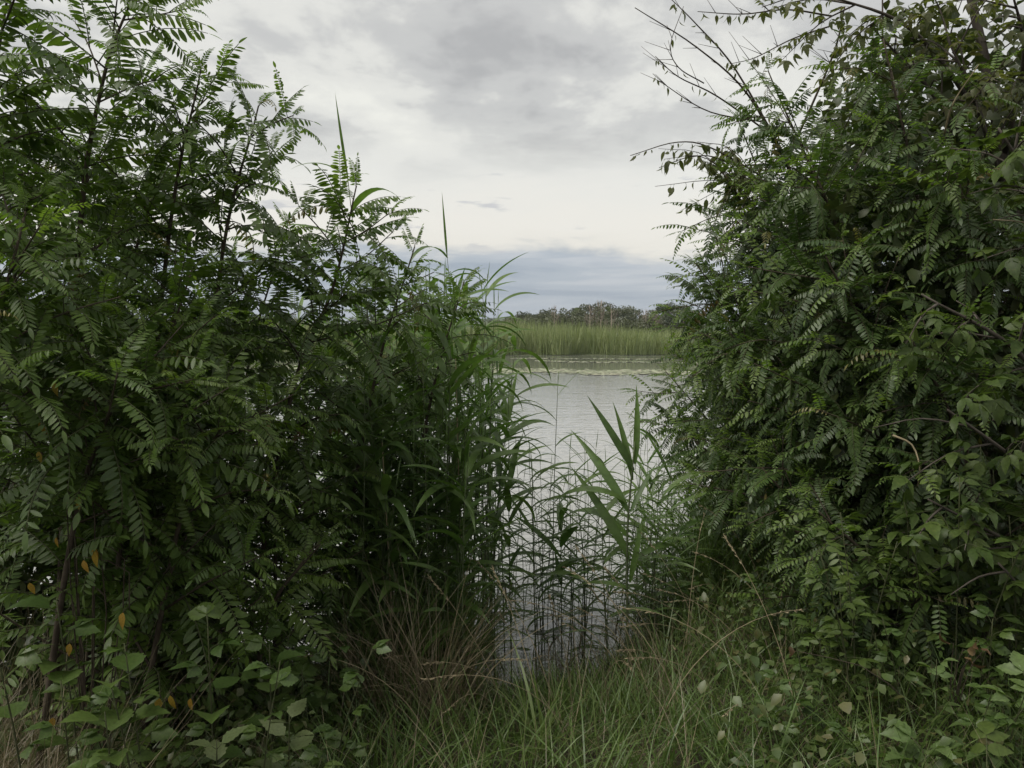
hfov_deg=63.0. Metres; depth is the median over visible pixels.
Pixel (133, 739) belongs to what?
bramble
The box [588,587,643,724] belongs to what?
grass stalk
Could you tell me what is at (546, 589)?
reed
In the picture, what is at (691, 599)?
grass stalk
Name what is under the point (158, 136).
locust sapling
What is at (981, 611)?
bramble
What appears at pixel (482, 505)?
reed
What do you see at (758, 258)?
locust sapling
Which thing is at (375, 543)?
reed
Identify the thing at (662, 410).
locust sapling
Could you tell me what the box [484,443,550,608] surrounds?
reed
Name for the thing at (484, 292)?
reed
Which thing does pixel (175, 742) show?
bramble
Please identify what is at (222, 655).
bramble
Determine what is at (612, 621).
grass stalk
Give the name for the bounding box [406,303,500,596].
reed
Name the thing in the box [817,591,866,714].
maple shoot
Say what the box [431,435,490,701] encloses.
reed
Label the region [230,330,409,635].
locust sapling
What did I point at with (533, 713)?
grass tuft
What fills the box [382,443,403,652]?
dry reed
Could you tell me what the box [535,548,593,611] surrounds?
reed
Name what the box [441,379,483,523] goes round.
reed
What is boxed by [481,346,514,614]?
reed
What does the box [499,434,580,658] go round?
reed
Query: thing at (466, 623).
sedge tuft
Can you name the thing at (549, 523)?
reed
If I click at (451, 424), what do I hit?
reed
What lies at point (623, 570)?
reed
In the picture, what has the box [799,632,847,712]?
seedling
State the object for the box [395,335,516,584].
reed
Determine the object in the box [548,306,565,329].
bare tree
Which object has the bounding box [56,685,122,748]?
bramble
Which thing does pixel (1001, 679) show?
bramble
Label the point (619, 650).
grass stalk
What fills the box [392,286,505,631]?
reed
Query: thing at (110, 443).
locust sapling
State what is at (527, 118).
sky
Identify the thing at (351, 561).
reed
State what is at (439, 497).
reed
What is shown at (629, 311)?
broadleaf tree
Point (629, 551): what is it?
reed
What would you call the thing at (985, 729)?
seedling
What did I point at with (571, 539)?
reed
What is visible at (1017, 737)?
bramble
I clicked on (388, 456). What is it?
reed
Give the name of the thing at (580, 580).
reed
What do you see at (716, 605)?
grass stalk
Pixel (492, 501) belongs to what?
reed
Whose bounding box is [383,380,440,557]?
reed
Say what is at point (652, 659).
grass stalk
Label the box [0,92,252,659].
locust sapling
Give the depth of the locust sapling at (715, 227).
4.67 m
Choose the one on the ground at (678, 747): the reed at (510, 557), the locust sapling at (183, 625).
the locust sapling at (183, 625)
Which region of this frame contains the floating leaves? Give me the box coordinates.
[282,358,690,375]
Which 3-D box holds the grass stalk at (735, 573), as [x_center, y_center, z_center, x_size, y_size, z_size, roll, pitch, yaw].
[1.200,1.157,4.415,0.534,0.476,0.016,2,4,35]
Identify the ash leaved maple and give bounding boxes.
[755,0,1023,309]
[873,110,1023,601]
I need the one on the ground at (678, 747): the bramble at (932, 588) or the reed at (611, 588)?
the bramble at (932, 588)
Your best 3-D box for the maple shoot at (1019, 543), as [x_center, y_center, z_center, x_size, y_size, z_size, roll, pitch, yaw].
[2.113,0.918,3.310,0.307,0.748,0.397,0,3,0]
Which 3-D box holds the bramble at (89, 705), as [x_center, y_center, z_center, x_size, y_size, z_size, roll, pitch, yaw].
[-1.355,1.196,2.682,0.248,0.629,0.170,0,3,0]
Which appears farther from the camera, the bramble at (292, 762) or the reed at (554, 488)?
the reed at (554, 488)
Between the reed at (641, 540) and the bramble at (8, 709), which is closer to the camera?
the bramble at (8, 709)
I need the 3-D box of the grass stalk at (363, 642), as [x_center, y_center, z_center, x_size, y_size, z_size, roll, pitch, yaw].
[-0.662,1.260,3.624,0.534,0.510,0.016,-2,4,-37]
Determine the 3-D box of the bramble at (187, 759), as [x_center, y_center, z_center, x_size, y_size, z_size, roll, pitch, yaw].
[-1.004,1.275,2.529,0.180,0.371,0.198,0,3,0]
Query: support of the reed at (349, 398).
on the ground at (678, 747)
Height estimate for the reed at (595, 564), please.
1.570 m
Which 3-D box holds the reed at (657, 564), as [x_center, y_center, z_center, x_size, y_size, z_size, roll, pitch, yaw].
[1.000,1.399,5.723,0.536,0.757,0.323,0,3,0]
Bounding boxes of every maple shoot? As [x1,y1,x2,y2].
[800,539,879,738]
[811,511,888,718]
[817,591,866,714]
[841,530,930,711]
[850,529,907,669]
[879,508,931,691]
[886,500,952,705]
[907,565,979,683]
[919,472,990,706]
[957,537,1023,728]
[962,464,1022,663]
[976,550,1023,686]
[985,515,1023,707]
[994,483,1023,652]
[996,535,1023,622]
[1002,495,1023,609]
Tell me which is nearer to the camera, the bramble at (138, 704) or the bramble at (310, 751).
the bramble at (310, 751)
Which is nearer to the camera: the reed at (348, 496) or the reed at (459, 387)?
the reed at (348, 496)
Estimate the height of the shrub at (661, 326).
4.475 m
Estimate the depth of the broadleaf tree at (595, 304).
144.60 m
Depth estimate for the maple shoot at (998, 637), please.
3.31 m
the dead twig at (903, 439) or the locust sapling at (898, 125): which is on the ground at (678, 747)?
the locust sapling at (898, 125)
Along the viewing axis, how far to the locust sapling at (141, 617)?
2.90 m
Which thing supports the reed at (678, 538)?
on the ground at (678, 747)
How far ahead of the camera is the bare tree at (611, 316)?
115.62 m
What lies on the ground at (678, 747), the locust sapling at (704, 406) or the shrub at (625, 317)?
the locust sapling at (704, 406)
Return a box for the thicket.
[0,0,1023,762]
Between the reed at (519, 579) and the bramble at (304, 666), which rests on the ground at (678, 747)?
the bramble at (304, 666)
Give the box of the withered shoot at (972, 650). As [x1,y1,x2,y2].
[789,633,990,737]
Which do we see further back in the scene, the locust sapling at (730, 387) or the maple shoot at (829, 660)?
the locust sapling at (730, 387)
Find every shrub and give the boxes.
[505,316,536,331]
[520,319,546,328]
[541,315,557,327]
[546,320,571,330]
[558,315,586,334]
[558,318,582,329]
[570,315,588,331]
[602,316,627,328]
[604,318,623,335]
[620,319,640,332]
[630,0,850,240]
[634,321,650,335]
[641,318,660,334]
[643,319,676,333]
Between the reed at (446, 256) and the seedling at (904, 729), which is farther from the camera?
the reed at (446, 256)
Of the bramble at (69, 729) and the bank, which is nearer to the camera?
the bramble at (69, 729)
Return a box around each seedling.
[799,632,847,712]
[856,717,964,767]
[857,628,897,724]
[916,657,959,740]
[923,721,1013,767]
[965,651,1023,767]
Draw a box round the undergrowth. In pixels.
[0,510,1023,767]
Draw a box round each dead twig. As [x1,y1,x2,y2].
[892,434,919,485]
[943,64,978,134]
[993,219,1023,222]
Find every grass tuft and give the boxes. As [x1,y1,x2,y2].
[279,572,427,729]
[295,517,527,731]
[297,557,449,712]
[333,585,542,730]
[334,538,579,738]
[335,573,509,722]
[353,568,487,662]
[361,568,533,720]
[372,552,534,675]
[396,575,594,731]
[498,629,590,764]
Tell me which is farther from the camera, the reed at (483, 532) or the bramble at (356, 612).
the reed at (483, 532)
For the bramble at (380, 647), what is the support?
on the ground at (678, 747)
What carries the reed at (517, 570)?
on the ground at (678, 747)
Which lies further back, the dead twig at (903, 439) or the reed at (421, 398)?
the reed at (421, 398)
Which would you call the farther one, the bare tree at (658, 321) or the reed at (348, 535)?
the bare tree at (658, 321)
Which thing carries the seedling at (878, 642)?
on the ground at (678, 747)
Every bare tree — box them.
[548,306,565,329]
[585,304,599,327]
[593,300,606,329]
[604,306,618,330]
[640,309,655,331]
[649,307,661,331]
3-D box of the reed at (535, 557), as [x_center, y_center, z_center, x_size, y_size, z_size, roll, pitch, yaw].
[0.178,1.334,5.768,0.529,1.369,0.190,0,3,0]
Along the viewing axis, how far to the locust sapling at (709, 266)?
5.38 m
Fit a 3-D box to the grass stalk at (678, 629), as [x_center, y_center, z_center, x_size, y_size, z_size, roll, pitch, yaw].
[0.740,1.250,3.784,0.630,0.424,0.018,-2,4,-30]
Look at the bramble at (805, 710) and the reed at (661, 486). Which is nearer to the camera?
the bramble at (805, 710)
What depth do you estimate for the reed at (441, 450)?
4.50 m
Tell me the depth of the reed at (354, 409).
3.90 m
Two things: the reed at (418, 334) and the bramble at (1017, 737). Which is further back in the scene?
the reed at (418, 334)
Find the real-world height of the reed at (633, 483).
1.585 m
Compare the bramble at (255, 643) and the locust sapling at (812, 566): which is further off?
the locust sapling at (812, 566)
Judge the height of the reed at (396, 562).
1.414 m
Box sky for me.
[0,0,1023,328]
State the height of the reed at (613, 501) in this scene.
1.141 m
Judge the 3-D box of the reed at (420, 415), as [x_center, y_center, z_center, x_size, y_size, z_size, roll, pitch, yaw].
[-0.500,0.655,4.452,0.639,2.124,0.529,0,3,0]
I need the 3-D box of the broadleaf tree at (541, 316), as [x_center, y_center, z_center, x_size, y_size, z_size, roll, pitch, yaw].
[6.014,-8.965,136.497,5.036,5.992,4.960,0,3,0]
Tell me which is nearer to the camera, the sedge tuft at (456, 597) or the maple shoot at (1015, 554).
the maple shoot at (1015, 554)
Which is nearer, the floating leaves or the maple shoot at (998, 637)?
the maple shoot at (998, 637)
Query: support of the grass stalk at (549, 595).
on the ground at (678, 747)
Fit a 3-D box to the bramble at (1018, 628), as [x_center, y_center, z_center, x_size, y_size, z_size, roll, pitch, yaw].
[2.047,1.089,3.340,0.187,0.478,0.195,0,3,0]
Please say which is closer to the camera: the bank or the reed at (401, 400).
the reed at (401, 400)
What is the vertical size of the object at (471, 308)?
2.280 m
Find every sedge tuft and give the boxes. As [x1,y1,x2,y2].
[241,535,443,703]
[267,535,461,680]
[277,540,512,711]
[300,544,476,710]
[312,544,530,713]
[328,552,571,708]
[329,562,532,648]
[334,536,486,658]
[361,556,563,696]
[362,539,540,677]
[366,597,479,690]
[367,549,546,681]
[371,588,514,708]
[383,543,507,677]
[402,565,542,644]
[437,591,539,682]
[440,579,534,688]
[610,481,760,614]
[612,454,772,603]
[631,532,733,605]
[637,468,726,558]
[651,501,732,580]
[652,499,709,550]
[659,452,804,591]
[659,488,710,538]
[688,504,792,592]
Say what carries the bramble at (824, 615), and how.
on the ground at (678, 747)
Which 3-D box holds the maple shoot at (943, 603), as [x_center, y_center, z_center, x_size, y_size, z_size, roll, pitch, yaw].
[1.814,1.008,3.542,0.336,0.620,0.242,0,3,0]
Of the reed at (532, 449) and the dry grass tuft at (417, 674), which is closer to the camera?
the dry grass tuft at (417, 674)
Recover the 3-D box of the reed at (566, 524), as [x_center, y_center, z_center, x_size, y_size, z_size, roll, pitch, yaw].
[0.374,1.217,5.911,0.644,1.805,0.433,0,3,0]
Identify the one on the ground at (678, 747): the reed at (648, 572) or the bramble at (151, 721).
the bramble at (151, 721)
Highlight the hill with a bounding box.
[101,316,509,331]
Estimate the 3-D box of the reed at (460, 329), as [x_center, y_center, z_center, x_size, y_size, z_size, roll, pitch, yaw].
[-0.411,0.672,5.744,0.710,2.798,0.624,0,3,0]
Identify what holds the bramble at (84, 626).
on the ground at (678, 747)
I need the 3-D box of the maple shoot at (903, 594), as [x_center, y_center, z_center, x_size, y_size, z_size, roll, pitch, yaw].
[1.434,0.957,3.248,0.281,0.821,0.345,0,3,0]
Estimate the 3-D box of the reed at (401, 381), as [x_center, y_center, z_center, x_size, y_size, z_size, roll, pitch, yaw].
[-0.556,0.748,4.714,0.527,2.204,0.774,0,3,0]
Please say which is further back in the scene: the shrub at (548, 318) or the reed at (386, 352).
the shrub at (548, 318)
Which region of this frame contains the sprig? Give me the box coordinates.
[27,376,218,767]
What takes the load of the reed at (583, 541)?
in the water
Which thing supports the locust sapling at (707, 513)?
on the ground at (678, 747)
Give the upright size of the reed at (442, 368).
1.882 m
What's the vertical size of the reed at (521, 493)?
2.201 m
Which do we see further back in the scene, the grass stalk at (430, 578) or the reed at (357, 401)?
the reed at (357, 401)
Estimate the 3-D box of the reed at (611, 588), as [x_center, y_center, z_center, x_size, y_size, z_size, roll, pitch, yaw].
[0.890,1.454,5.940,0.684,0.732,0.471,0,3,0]
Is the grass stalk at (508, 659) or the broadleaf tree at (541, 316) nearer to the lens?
the grass stalk at (508, 659)
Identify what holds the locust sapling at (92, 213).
on the ground at (678, 747)
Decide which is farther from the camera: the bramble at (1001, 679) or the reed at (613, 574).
the reed at (613, 574)
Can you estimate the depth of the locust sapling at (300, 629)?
3.19 m
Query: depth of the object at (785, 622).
3.19 m
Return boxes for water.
[4,355,743,697]
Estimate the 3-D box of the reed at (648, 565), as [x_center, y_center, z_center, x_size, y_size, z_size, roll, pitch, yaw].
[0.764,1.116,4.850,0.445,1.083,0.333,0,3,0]
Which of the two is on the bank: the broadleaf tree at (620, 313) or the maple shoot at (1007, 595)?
the broadleaf tree at (620, 313)
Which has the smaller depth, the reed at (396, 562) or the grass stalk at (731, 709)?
the grass stalk at (731, 709)
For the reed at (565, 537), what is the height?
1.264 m
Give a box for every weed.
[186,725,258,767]
[253,698,316,767]
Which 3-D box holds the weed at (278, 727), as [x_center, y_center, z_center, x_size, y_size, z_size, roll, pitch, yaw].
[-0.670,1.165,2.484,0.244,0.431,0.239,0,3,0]
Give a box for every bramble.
[0,595,52,767]
[4,594,109,762]
[22,669,106,765]
[41,661,106,754]
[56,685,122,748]
[60,708,133,767]
[60,732,123,765]
[65,740,124,767]
[85,673,169,767]
[96,643,178,767]
[111,730,156,767]
[126,690,169,742]
[128,716,156,766]
[129,694,192,763]
[138,641,185,762]
[141,649,162,685]
[145,751,195,767]
[151,745,180,767]
[153,730,231,767]
[156,746,210,764]
[169,602,245,767]
[186,640,252,748]
[198,615,267,704]
[213,627,267,715]
[213,673,286,725]
[216,595,241,697]
[238,635,304,750]
[238,661,298,767]
[243,757,302,767]
[244,622,316,748]
[262,749,293,765]
[269,658,334,751]
[297,644,359,767]
[299,744,342,767]
[305,750,325,766]
[307,690,334,726]
[309,608,369,710]
[312,639,391,761]
[316,729,371,767]
[727,750,771,767]
[737,564,786,659]
[739,669,794,740]
[743,566,793,667]
[744,699,813,748]
[750,713,821,766]
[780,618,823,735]
[782,614,839,694]
[787,593,810,657]
[801,703,845,758]
[814,613,861,668]
[823,626,863,688]
[828,722,875,767]
[832,701,871,759]
[837,584,887,686]
[851,571,882,675]
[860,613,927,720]
[873,589,912,697]
[906,572,935,639]
[927,552,942,617]
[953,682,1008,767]
[965,605,1022,710]
[975,672,1014,713]
[980,678,1023,767]
[980,694,1023,757]
[983,680,1016,705]
[989,606,1023,651]
[989,641,1023,716]
[990,642,1023,687]
[997,618,1023,691]
[1003,708,1023,739]
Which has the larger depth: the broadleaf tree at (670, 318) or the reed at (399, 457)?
the broadleaf tree at (670, 318)
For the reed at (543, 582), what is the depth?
5.20 m
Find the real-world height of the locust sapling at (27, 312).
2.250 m
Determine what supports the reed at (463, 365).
on the ground at (678, 747)
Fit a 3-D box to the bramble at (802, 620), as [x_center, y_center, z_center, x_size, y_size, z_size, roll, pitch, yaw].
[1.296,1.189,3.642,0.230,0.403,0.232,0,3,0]
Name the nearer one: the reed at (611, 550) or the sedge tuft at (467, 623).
the sedge tuft at (467, 623)
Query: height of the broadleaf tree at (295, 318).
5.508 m
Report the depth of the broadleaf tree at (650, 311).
137.79 m
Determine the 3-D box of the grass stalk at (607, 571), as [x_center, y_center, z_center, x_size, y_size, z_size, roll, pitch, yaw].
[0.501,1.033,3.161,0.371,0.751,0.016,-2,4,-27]
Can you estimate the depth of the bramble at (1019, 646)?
3.34 m
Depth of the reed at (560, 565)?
5.02 m
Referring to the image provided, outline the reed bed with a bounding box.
[15,314,984,354]
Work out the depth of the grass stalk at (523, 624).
3.75 m
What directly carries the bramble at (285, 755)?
on the ground at (678, 747)
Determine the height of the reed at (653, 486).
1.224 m
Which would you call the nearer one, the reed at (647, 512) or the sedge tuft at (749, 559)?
the sedge tuft at (749, 559)
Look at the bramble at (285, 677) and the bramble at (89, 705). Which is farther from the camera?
the bramble at (89, 705)
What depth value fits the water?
14.96 m
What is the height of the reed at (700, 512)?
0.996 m
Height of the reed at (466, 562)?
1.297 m
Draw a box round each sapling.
[0,0,133,376]
[0,0,221,759]
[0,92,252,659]
[0,93,169,661]
[0,96,199,595]
[0,144,148,531]
[0,217,321,767]
[0,271,266,767]
[0,360,241,751]
[13,337,300,767]
[27,33,270,650]
[31,266,311,676]
[99,59,340,723]
[160,405,380,686]
[173,145,445,684]
[180,519,357,727]
[207,194,354,618]
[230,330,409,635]
[270,224,471,676]
[298,318,465,641]
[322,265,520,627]
[617,329,746,559]
[644,405,799,599]
[647,221,836,528]
[651,134,952,520]
[657,203,869,525]
[661,265,787,556]
[663,277,873,564]
[679,102,991,620]
[692,264,967,610]
[696,106,917,489]
[704,48,1021,490]
[718,419,941,652]
[727,215,1016,642]
[766,463,997,706]
[779,17,1023,613]
[801,61,1023,498]
[818,112,1023,619]
[841,280,1023,671]
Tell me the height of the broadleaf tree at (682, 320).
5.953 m
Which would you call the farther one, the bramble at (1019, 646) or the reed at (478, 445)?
the reed at (478, 445)
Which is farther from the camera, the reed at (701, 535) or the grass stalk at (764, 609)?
the reed at (701, 535)
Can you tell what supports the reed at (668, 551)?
on the ground at (678, 747)
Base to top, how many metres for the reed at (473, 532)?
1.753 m
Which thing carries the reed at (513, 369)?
on the ground at (678, 747)
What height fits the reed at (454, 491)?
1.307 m
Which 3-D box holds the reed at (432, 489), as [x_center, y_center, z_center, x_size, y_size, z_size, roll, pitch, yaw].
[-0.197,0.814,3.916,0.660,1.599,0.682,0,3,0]
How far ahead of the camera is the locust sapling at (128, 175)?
4.16 m
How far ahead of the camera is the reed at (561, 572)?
4.86 m
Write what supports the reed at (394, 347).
on the ground at (678, 747)
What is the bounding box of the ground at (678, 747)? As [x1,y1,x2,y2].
[0,437,1023,767]
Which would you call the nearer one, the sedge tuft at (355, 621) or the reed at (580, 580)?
the sedge tuft at (355, 621)
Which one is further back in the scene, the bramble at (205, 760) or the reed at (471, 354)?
the reed at (471, 354)
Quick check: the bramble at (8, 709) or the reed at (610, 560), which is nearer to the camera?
the bramble at (8, 709)
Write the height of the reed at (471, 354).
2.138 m
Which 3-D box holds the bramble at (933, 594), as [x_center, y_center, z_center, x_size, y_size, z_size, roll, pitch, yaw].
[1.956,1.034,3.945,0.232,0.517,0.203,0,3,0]
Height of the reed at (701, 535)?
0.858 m
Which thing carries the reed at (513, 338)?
on the ground at (678, 747)
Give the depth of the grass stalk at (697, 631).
3.25 m
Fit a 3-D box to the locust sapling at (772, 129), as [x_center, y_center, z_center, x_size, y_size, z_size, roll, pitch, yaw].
[1.706,-0.269,4.503,1.436,3.096,1.457,0,3,0]
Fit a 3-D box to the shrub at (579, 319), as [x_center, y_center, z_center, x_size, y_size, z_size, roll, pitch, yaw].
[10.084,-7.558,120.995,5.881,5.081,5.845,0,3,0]
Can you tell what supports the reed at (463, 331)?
on the ground at (678, 747)
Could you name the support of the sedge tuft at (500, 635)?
on the ground at (678, 747)
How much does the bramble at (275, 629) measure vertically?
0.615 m
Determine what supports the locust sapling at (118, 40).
on the ground at (678, 747)
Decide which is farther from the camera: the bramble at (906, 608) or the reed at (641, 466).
the reed at (641, 466)
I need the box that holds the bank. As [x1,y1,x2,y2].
[93,352,701,355]
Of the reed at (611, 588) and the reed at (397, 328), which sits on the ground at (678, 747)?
the reed at (397, 328)
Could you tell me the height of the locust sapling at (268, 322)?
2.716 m
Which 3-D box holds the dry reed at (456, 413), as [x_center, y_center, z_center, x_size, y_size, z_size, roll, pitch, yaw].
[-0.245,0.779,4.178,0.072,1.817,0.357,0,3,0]
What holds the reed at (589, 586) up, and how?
in the water
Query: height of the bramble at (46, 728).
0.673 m
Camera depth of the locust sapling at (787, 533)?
3.95 m
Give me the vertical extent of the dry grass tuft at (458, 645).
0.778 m
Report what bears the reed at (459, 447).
on the ground at (678, 747)
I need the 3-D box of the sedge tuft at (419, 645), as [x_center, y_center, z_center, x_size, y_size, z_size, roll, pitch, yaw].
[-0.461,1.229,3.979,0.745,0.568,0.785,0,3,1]
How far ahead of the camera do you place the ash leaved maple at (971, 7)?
4.33 m
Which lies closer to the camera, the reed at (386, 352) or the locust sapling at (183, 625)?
the locust sapling at (183, 625)
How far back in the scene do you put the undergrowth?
3.17 m
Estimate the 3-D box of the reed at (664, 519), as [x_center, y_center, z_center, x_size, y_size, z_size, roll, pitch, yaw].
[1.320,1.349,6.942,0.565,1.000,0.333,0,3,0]
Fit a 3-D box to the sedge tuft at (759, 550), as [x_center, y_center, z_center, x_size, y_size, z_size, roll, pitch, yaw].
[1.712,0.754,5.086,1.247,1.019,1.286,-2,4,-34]
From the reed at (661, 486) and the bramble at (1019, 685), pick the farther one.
the reed at (661, 486)
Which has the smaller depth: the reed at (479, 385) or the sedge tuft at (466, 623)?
the sedge tuft at (466, 623)
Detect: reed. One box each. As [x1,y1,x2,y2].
[285,95,431,568]
[286,296,316,579]
[288,277,425,607]
[291,485,439,638]
[294,390,429,641]
[296,319,387,614]
[300,379,384,606]
[300,393,406,534]
[300,443,486,700]
[306,423,419,627]
[307,353,384,635]
[308,277,422,611]
[308,362,452,652]
[317,314,338,621]
[317,323,423,651]
[318,402,497,700]
[319,390,420,707]
[320,364,415,651]
[320,371,407,629]
[328,401,450,625]
[331,284,426,492]
[332,303,434,445]
[333,482,395,631]
[334,479,443,639]
[336,388,445,629]
[337,406,430,633]
[339,334,375,640]
[340,295,440,542]
[342,368,480,666]
[342,437,436,657]
[345,444,470,623]
[346,440,433,607]
[353,357,478,625]
[356,286,480,569]
[356,329,495,700]
[358,347,468,634]
[360,281,449,559]
[363,451,416,700]
[366,256,467,591]
[369,461,515,650]
[369,475,449,635]
[374,308,466,611]
[375,339,496,659]
[377,366,543,661]
[378,404,505,693]
[379,410,506,660]
[379,462,489,635]
[381,446,474,666]
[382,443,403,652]
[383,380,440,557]
[384,354,428,630]
[386,328,407,545]
[387,271,464,589]
[387,274,516,621]
[389,353,447,550]
[389,396,437,626]
[390,288,518,680]
[390,448,521,648]
[391,330,447,582]
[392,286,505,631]
[393,445,515,681]
[395,196,519,659]
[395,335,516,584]
[397,273,465,565]
[398,463,531,717]
[399,363,443,587]
[402,295,495,498]
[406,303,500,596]
[407,406,469,624]
[408,293,451,599]
[412,388,535,686]
[414,390,494,644]
[415,314,526,616]
[418,489,500,687]
[419,292,555,681]
[420,318,510,621]
[424,257,498,576]
[424,376,508,650]
[426,293,532,588]
[426,373,524,603]
[427,283,472,585]
[428,327,498,538]
[429,404,540,656]
[431,269,464,613]
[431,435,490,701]
[432,370,543,679]
[437,263,468,462]
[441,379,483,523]
[446,252,563,658]
[447,402,501,571]
[449,263,516,593]
[450,329,489,596]
[452,287,498,617]
[452,307,528,621]
[453,281,515,599]
[454,317,528,600]
[454,469,482,631]
[455,358,470,682]
[459,283,479,575]
[459,402,518,594]
[461,411,493,623]
[462,409,530,628]
[464,329,520,612]
[464,389,520,645]
[467,331,515,606]
[468,379,569,632]
[469,337,512,608]
[470,322,553,655]
[470,353,537,578]
[471,368,546,677]
[472,393,538,608]
[473,291,519,579]
[473,375,538,673]
[474,414,551,596]
[475,392,513,616]
[476,334,509,591]
[479,520,567,649]
[480,417,505,686]
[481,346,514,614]
[481,455,589,680]
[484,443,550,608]
[488,457,570,664]
[495,502,571,634]
[497,511,528,604]
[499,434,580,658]
[499,467,545,605]
[500,464,592,680]
[504,543,596,665]
[505,486,565,630]
[506,560,550,606]
[509,459,569,650]
[515,369,581,648]
[515,488,601,664]
[518,522,582,622]
[521,458,571,626]
[521,468,643,667]
[522,561,607,621]
[524,432,604,628]
[527,472,577,656]
[527,523,610,659]
[531,507,585,626]
[535,504,612,621]
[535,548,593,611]
[536,522,614,659]
[539,472,601,611]
[542,469,654,675]
[542,489,664,671]
[545,451,609,663]
[545,475,605,610]
[546,447,605,610]
[547,459,625,667]
[548,432,636,633]
[549,385,676,668]
[550,479,624,651]
[551,494,615,609]
[552,520,636,663]
[554,435,626,617]
[575,475,685,662]
[577,452,648,641]
[577,502,650,602]
[577,562,634,608]
[580,467,677,635]
[582,542,624,606]
[593,520,631,605]
[597,465,686,624]
[597,523,680,606]
[599,439,644,603]
[599,513,677,630]
[600,543,666,619]
[601,471,728,650]
[601,502,659,617]
[603,533,693,641]
[605,553,690,626]
[606,426,713,606]
[606,469,664,603]
[607,546,683,652]
[610,428,647,606]
[610,490,695,631]
[611,482,677,646]
[611,534,714,635]
[612,442,694,629]
[614,411,661,559]
[615,481,695,648]
[617,444,666,563]
[617,497,719,647]
[621,537,689,615]
[622,467,670,592]
[625,521,656,589]
[628,475,685,571]
[628,496,689,608]
[628,504,728,628]
[628,537,699,645]
[629,427,690,601]
[629,504,690,619]
[629,520,715,635]
[629,522,695,604]
[630,410,664,548]
[635,462,674,603]
[639,495,707,580]
[640,460,670,569]
[640,498,690,606]
[641,517,712,632]
[648,434,699,566]
[672,469,716,555]
[678,483,711,542]
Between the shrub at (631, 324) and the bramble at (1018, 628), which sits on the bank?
the shrub at (631, 324)
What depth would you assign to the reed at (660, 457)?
5.49 m
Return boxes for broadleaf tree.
[290,313,312,328]
[515,311,531,319]
[533,309,553,316]
[538,311,555,319]
[551,308,584,319]
[570,303,610,329]
[585,302,616,312]
[590,302,619,328]
[599,306,612,318]
[605,306,632,319]
[613,306,637,317]
[624,310,647,320]
[628,309,652,321]
[639,310,658,325]
[655,302,691,334]
[659,301,684,319]
[672,309,695,330]
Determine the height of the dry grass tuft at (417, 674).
0.792 m
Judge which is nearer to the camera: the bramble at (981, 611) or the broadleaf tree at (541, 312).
the bramble at (981, 611)
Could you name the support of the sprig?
on the ground at (678, 747)
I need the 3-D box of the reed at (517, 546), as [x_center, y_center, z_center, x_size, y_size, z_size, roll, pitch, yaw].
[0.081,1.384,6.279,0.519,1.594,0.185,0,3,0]
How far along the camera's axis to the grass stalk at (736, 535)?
4.51 m
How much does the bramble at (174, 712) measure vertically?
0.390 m
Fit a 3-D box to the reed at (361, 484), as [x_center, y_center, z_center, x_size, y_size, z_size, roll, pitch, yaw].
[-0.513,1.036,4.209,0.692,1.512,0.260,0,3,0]
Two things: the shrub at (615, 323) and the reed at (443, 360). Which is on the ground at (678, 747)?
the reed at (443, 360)
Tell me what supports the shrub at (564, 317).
on the bank
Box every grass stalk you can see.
[297,655,432,753]
[309,629,406,692]
[384,655,474,714]
[418,658,527,734]
[421,661,518,731]
[421,674,573,746]
[428,575,509,736]
[442,693,500,732]
[473,559,556,722]
[491,564,543,738]
[498,611,527,702]
[506,598,637,704]
[532,655,571,682]
[545,614,638,666]
[548,594,573,727]
[561,622,612,729]
[562,566,686,734]
[563,615,648,680]
[575,545,653,722]
[576,607,649,695]
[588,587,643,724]
[600,660,632,722]
[604,566,681,742]
[613,591,705,654]
[616,649,702,723]
[620,606,778,742]
[621,623,723,684]
[622,616,670,717]
[624,656,733,735]
[639,532,705,665]
[640,573,731,656]
[651,609,803,754]
[655,588,752,667]
[664,645,675,694]
[666,600,754,639]
[684,512,704,671]
[688,584,742,633]
[692,551,787,653]
[699,504,767,609]
[722,703,759,742]
[723,534,799,733]
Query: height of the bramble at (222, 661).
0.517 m
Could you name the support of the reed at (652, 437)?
in the water
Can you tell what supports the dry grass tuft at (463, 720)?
on the ground at (678, 747)
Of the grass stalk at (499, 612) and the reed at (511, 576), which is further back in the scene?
the reed at (511, 576)
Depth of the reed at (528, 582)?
6.32 m
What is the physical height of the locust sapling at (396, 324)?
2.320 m
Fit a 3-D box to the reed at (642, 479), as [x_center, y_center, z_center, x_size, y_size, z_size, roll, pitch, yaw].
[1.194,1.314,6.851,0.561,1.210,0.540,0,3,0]
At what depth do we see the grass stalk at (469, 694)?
3.21 m
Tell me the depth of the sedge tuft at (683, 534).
6.40 m
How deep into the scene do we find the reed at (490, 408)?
6.53 m
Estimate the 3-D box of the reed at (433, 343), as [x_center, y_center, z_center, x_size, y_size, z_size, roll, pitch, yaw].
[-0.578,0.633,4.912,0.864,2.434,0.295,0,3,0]
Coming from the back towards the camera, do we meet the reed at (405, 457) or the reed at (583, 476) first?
the reed at (583, 476)
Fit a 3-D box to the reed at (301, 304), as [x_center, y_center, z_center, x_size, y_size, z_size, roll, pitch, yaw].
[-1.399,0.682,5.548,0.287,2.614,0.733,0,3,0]
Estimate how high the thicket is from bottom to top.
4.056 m
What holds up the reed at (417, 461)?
on the ground at (678, 747)
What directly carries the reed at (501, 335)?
on the ground at (678, 747)
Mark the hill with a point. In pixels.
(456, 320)
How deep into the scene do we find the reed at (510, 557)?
6.37 m
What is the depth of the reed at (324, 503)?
3.96 m

